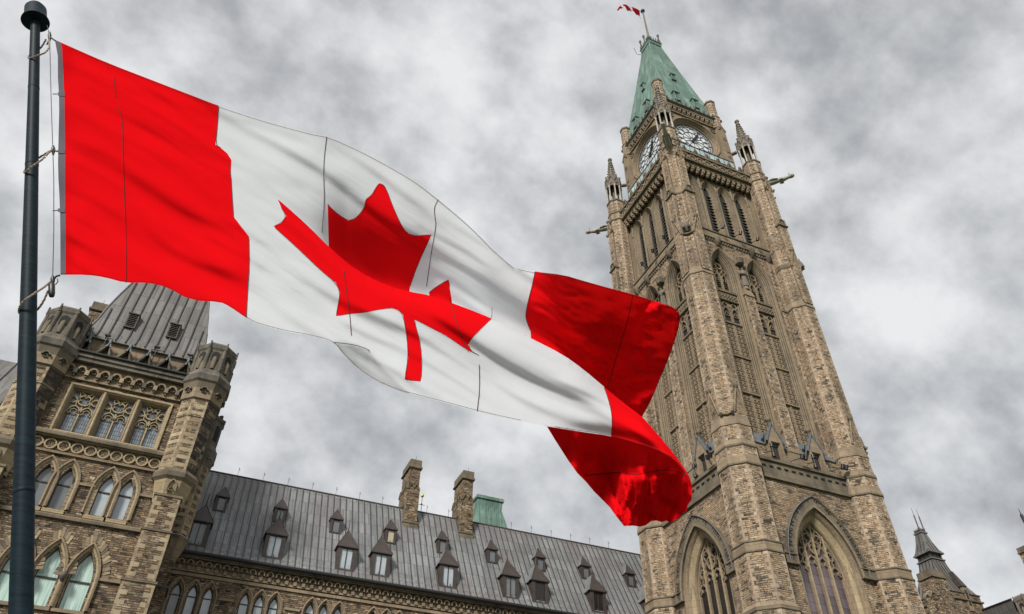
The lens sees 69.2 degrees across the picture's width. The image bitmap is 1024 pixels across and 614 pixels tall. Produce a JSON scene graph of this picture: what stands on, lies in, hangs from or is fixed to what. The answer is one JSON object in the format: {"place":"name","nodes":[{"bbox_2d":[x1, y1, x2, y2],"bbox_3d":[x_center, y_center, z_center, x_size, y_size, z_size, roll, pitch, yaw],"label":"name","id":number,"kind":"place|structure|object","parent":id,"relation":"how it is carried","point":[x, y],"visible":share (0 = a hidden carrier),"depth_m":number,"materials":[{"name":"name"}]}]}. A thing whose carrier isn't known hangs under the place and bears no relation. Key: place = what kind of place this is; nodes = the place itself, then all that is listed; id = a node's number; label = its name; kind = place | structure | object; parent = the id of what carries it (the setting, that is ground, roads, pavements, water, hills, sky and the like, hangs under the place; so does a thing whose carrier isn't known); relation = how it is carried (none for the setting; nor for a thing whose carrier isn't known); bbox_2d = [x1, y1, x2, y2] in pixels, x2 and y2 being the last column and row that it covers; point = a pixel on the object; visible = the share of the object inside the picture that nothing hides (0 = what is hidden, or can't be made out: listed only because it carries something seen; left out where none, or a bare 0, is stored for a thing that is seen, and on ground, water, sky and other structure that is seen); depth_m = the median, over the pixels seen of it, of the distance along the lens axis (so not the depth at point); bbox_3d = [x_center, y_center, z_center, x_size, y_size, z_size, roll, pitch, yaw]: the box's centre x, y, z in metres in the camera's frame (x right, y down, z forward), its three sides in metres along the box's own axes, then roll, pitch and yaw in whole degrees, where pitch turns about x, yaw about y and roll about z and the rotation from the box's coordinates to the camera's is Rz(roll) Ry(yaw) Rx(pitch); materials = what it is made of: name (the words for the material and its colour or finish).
{"place":"outdoors","nodes":[
{"label":"outdoors","id":0,"kind":"place"},
{"bbox_2d":[473,494,507,527],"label":"copper roofed tower","id":1,"kind":"structure","parent":0,"point":[486,508],"depth_m":92.44,"materials":[{"name":"green metal"}]},
{"bbox_2d":[0,0,1023,607],"label":"sky","id":2,"kind":"structure","parent":0,"point":[898,125],"materials":[{"name":"grey"}]},
{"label":"path","id":3,"kind":"structure","parent":0,"visible":0},
{"bbox_2d":[0,283,238,613],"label":"corner pavilion","id":4,"kind":"structure","parent":3,"relation":"on","point":[133,385],"depth_m":41.41,"materials":[{"name":"stone"}]},
{"bbox_2d":[0,545,35,605],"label":"arched window","id":5,"kind":"structure","parent":4,"relation":"in","point":[4,571],"depth_m":35.75,"materials":[{"name":"stone"}]},
{"bbox_2d":[35,454,59,510],"bbox_3d":[-24.550,9.137,38.753,1.400,3.062,0.450,16,-44,-17],"label":"pointed window","id":6,"kind":"structure","parent":4,"relation":"in","point":[44,475],"depth_m":38.98,"materials":[{"name":"stone"}]},
{"bbox_2d":[34,537,67,610],"bbox_3d":[-22.771,13.041,36.424,1.640,3.548,0.580,16,-44,-17],"label":"arched window","id":7,"kind":"structure","parent":4,"relation":"in","point":[44,579],"depth_m":36.45,"materials":[{"name":"glass"}]},
{"bbox_2d":[38,459,80,514],"bbox_3d":[-23.596,9.416,39.060,1.400,3.062,0.450,16,-44,-17],"label":"pointed window","id":8,"kind":"structure","parent":4,"relation":"in","point":[58,499],"depth_m":38.93,"materials":[{"name":"stone"}]},
{"bbox_2d":[50,542,100,613],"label":"arched window","id":9,"kind":"structure","parent":4,"relation":"in","point":[75,591],"depth_m":36.73,"materials":[{"name":"stone"}]},
{"bbox_2d":[81,466,120,520],"bbox_3d":[-21.762,9.952,39.651,1.400,3.062,0.450,16,-44,-17],"label":"pointed window","id":10,"kind":"structure","parent":4,"relation":"in","point":[98,500],"depth_m":39.49,"materials":[{"name":"stone"}]},
{"bbox_2d":[49,382,173,449],"bbox_3d":[-22.729,6.385,42.387,5.530,3.180,0.600,16,-44,-17],"label":"mullioned window","id":11,"kind":"structure","parent":4,"relation":"in","point":[86,412],"depth_m":42.51,"materials":[{"name":"stone"}]},
{"bbox_2d":[102,470,140,524],"bbox_3d":[-20.845,10.220,39.946,1.400,3.062,0.450,16,-44,-17],"label":"pointed window","id":12,"kind":"structure","parent":4,"relation":"in","point":[125,499],"depth_m":39.83,"materials":[{"name":"stone"}]},
{"bbox_2d":[160,456,644,613],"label":"wing building","id":13,"kind":"structure","parent":3,"relation":"on","point":[256,546],"depth_m":50.17,"materials":[{"name":"metal"}]},
{"bbox_2d":[160,576,184,613],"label":"lancet window","id":14,"kind":"structure","parent":13,"relation":"in","point":[174,596],"depth_m":42.55,"materials":[{"name":"stone"}]},
{"bbox_2d":[177,579,201,613],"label":"lancet window","id":15,"kind":"structure","parent":13,"relation":"in","point":[190,600],"depth_m":42.85,"materials":[{"name":"stone"}]},
{"bbox_2d":[194,581,216,613],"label":"lancet window","id":16,"kind":"structure","parent":13,"relation":"in","point":[207,598],"depth_m":43.16,"materials":[{"name":"stone"}]},
{"bbox_2d":[233,587,253,613],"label":"lancet window","id":17,"kind":"structure","parent":13,"relation":"in","point":[243,605],"depth_m":43.85,"materials":[{"name":"stone"}]},
{"bbox_2d":[248,589,267,613],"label":"lancet window","id":18,"kind":"structure","parent":13,"relation":"in","point":[258,607],"depth_m":44.16,"materials":[{"name":"stone"}]},
{"bbox_2d":[263,591,282,613],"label":"lancet window","id":19,"kind":"structure","parent":13,"relation":"in","point":[273,607],"depth_m":44.45,"materials":[{"name":"stone"}]},
{"bbox_2d":[301,597,318,613],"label":"lancet window","id":20,"kind":"structure","parent":13,"relation":"in","point":[310,609],"depth_m":45.17,"materials":[{"name":"stone"}]},
{"bbox_2d":[315,599,331,613],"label":"lancet window","id":21,"kind":"structure","parent":13,"relation":"in","point":[324,610],"depth_m":45.46,"materials":[{"name":"stone"}]},
{"bbox_2d":[330,601,345,613],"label":"lancet window","id":22,"kind":"structure","parent":13,"relation":"in","point":[338,610],"depth_m":45.74,"materials":[{"name":"stone"}]},
{"bbox_2d":[367,606,378,613],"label":"lancet window","id":23,"kind":"structure","parent":13,"relation":"in","point":[374,608],"depth_m":46.44,"materials":[{"name":"stone"}]},
{"bbox_2d":[381,608,390,613],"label":"lancet window","id":24,"kind":"structure","parent":13,"relation":"in","point":[386,610],"depth_m":46.70,"materials":[{"name":"stone"}]},
{"bbox_2d":[586,9,925,613],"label":"clock tower","id":25,"kind":"structure","parent":3,"relation":"on","point":[747,416],"depth_m":56.78,"materials":[{"name":"stone"}]},
{"bbox_2d":[617,4,640,18],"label":"flag","id":26,"kind":"object","parent":25,"relation":"attached to","point":[635,10],"visible":1,"depth_m":103.38,"materials":[{"name":"red fabric"}]},
{"bbox_2d":[633,220,647,275],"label":"belfry window","id":27,"kind":"structure","parent":25,"relation":"in","point":[637,232],"depth_m":75.34,"materials":[{"name":"stone"}]},
{"bbox_2d":[642,207,658,264],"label":"belfry window","id":28,"kind":"structure","parent":25,"relation":"in","point":[651,241],"depth_m":73.84,"materials":[{"name":"stone"}]},
{"bbox_2d":[652,194,669,252],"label":"belfry window","id":29,"kind":"structure","parent":25,"relation":"in","point":[661,229],"depth_m":72.61,"materials":[{"name":"stone"}]},
{"bbox_2d":[662,183,673,238],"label":"belfry window","id":30,"kind":"structure","parent":25,"relation":"in","point":[664,188],"depth_m":71.27,"materials":[{"name":"stone"}]},
{"bbox_2d":[688,174,709,228],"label":"belfry window","id":31,"kind":"structure","parent":25,"relation":"in","point":[698,196],"depth_m":70.48,"materials":[{"name":"stone"}]},
{"bbox_2d":[683,527,736,613],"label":"great window","id":32,"kind":"structure","parent":25,"relation":"in","point":[707,586],"depth_m":50.52,"materials":[{"name":"stone"}]},
{"bbox_2d":[700,180,727,235],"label":"belfry window","id":33,"kind":"structure","parent":25,"relation":"in","point":[712,205],"depth_m":71.10,"materials":[{"name":"stone"}]},
{"bbox_2d":[716,186,743,240],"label":"belfry window","id":34,"kind":"structure","parent":25,"relation":"in","point":[732,226],"depth_m":71.61,"materials":[{"name":"stone"}]},
{"bbox_2d":[733,192,758,246],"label":"belfry window","id":35,"kind":"structure","parent":25,"relation":"in","point":[741,208],"depth_m":72.27,"materials":[{"name":"stone"}]},
{"bbox_2d":[797,508,872,613],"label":"great window","id":36,"kind":"structure","parent":25,"relation":"in","point":[832,582],"depth_m":47.84,"materials":[{"name":"stone"}]},
{"bbox_2d":[1012,509,1023,613],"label":"corner pavilion","id":37,"kind":"structure","parent":3,"relation":"on","point":[1018,600],"depth_m":70.25,"materials":[{"name":"stone"}]},
{"label":"ground","id":38,"kind":"structure","parent":0,"visible":0},
{"bbox_2d":[0,359,16,405],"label":"wing building","id":39,"kind":"structure","parent":38,"relation":"on","point":[8,371],"depth_m":49.03,"materials":[{"name":"metal"}]},
{"bbox_2d":[8,0,49,613],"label":"flagpole","id":40,"kind":"object","parent":38,"relation":"on","point":[34,19],"visible":1,"depth_m":7.13,"materials":[{"name":"metal"}]},
{"bbox_2d":[17,25,59,313],"bbox_3d":[-5.522,-1.811,8.791,1.718,4.510,0.342,16,-44,-17],"label":"halyard","id":41,"kind":"object","parent":40,"relation":"attached to","point":[50,284],"visible":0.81,"depth_m":8.37,"materials":[{"name":"fabric"}]},
{"bbox_2d":[55,40,691,526],"bbox_3d":[-2.147,-0.694,8.260,7.902,6.229,1.290,3,-41,-3],"label":"flag","id":42,"kind":"object","parent":41,"relation":"hanging from","point":[377,270],"visible":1,"depth_m":7.99,"materials":[{"name":"red fabric"}]},
{"bbox_2d":[911,509,983,613],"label":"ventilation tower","id":43,"kind":"structure","parent":38,"relation":"on","point":[943,588],"depth_m":73.62,"materials":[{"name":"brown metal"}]},
{"bbox_2d":[981,598,1016,613],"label":"wing building","id":44,"kind":"structure","parent":38,"relation":"on","point":[1007,606],"depth_m":71.36,"materials":[{"name":"grey metal"}]}
]}

